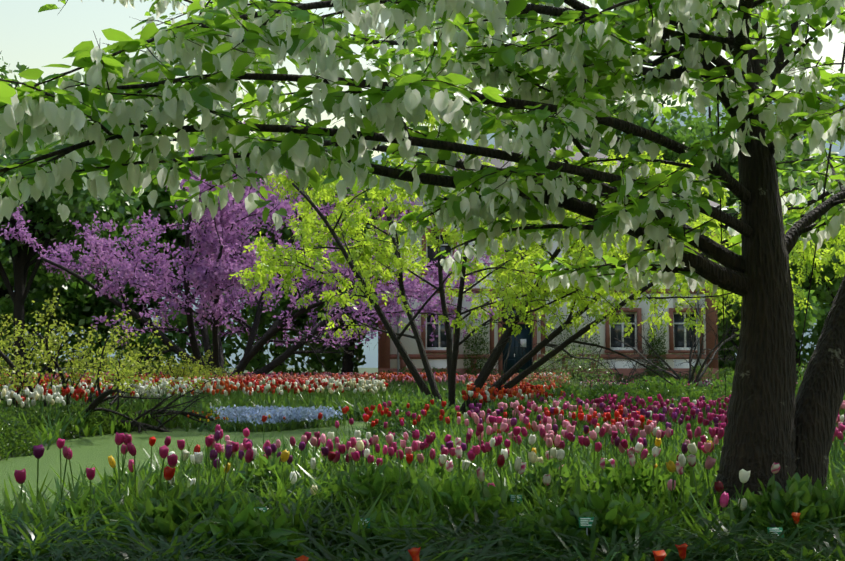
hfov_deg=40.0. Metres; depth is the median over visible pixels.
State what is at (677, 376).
bare shrub
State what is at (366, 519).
plant label
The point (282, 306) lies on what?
tree
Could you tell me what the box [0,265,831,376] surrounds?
hedge belt
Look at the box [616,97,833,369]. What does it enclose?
tree leaves
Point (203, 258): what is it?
tree leaves
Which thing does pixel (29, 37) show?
sky
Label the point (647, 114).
tree leaves
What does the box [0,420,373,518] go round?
lawn
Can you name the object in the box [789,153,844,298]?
tree leaves
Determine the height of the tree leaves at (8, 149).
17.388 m
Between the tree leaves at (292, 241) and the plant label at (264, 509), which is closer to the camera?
the plant label at (264, 509)
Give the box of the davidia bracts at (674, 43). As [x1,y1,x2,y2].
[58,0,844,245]
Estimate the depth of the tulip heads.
12.25 m
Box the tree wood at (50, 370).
[6,133,120,372]
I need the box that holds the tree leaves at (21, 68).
[0,51,103,156]
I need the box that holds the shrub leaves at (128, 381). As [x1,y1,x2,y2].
[0,288,242,395]
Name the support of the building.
on the terrace
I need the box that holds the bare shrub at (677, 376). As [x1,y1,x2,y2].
[607,295,740,386]
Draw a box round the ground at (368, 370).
[0,360,807,460]
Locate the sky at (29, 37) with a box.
[0,0,844,359]
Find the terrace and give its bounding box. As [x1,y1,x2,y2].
[38,373,801,388]
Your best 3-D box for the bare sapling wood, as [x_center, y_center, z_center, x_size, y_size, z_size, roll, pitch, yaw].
[7.677,3.052,43.247,1.734,1.802,2.125,-2,-4,27]
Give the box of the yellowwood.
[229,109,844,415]
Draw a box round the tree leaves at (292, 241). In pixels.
[240,192,376,371]
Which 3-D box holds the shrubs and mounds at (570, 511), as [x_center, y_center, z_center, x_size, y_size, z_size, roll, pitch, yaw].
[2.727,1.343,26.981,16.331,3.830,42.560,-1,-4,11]
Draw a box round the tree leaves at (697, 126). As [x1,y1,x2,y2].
[654,99,835,368]
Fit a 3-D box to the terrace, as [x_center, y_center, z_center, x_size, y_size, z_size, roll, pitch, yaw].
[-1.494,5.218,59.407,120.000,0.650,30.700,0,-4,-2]
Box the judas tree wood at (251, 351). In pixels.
[12,149,497,376]
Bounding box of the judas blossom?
[0,122,504,349]
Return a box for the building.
[369,145,728,380]
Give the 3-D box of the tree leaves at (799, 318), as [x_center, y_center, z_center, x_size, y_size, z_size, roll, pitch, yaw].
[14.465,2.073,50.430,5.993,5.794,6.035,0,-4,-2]
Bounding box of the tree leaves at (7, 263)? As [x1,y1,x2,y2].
[0,220,90,372]
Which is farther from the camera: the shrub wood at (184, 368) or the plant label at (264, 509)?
the shrub wood at (184, 368)
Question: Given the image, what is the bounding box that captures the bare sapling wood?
[607,338,655,383]
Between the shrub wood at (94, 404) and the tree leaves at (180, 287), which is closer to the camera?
the shrub wood at (94, 404)
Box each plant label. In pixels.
[254,507,266,511]
[358,518,369,527]
[510,494,521,502]
[579,517,593,534]
[767,527,783,537]
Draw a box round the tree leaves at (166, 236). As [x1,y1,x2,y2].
[81,150,243,372]
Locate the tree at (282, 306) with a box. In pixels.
[274,243,377,373]
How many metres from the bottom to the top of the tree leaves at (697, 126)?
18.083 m
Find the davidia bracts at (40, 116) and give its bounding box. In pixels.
[0,0,844,295]
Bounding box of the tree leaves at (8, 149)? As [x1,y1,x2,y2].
[0,140,26,168]
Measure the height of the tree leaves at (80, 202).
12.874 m
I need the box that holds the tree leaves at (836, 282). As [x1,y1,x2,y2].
[717,188,844,376]
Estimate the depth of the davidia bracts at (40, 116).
6.58 m
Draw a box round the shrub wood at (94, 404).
[0,288,233,434]
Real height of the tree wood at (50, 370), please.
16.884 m
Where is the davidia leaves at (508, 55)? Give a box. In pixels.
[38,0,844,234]
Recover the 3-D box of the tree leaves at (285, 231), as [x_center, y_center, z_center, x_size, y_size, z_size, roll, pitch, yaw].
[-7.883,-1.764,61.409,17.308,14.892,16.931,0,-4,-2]
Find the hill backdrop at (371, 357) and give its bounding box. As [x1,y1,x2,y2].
[8,89,844,367]
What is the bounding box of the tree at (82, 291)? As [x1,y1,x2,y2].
[24,238,178,373]
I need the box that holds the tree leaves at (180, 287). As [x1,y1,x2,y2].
[152,219,265,371]
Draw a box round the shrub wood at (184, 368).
[150,353,241,394]
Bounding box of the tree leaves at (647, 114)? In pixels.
[516,78,737,223]
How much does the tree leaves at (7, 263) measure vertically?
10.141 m
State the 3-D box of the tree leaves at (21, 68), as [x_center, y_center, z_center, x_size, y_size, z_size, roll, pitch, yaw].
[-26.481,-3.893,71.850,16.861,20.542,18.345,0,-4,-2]
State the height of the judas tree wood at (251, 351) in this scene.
10.048 m
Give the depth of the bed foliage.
7.50 m
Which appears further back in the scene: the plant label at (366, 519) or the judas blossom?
the judas blossom
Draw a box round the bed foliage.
[0,377,844,560]
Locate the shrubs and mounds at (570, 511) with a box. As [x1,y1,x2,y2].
[0,305,844,560]
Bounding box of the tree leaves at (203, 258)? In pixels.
[157,220,270,351]
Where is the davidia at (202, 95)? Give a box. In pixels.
[0,0,844,510]
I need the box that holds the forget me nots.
[210,405,346,425]
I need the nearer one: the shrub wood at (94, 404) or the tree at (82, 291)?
the shrub wood at (94, 404)
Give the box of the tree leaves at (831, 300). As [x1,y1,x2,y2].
[799,285,832,349]
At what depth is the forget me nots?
21.70 m
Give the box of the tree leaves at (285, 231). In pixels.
[117,107,394,368]
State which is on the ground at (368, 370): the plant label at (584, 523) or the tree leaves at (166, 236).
the plant label at (584, 523)
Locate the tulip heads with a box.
[0,371,844,560]
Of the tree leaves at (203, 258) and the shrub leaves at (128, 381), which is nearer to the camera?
the shrub leaves at (128, 381)
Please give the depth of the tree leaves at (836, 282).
54.13 m
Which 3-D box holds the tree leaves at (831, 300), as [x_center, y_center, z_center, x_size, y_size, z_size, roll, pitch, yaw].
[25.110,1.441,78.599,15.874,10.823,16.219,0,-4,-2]
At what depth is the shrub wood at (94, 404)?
20.39 m
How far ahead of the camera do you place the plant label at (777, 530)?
6.44 m
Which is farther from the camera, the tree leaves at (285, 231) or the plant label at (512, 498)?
the tree leaves at (285, 231)
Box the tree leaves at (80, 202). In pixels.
[0,123,143,373]
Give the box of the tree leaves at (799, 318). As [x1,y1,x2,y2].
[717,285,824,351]
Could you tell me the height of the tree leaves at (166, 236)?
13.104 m
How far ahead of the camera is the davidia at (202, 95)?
7.31 m

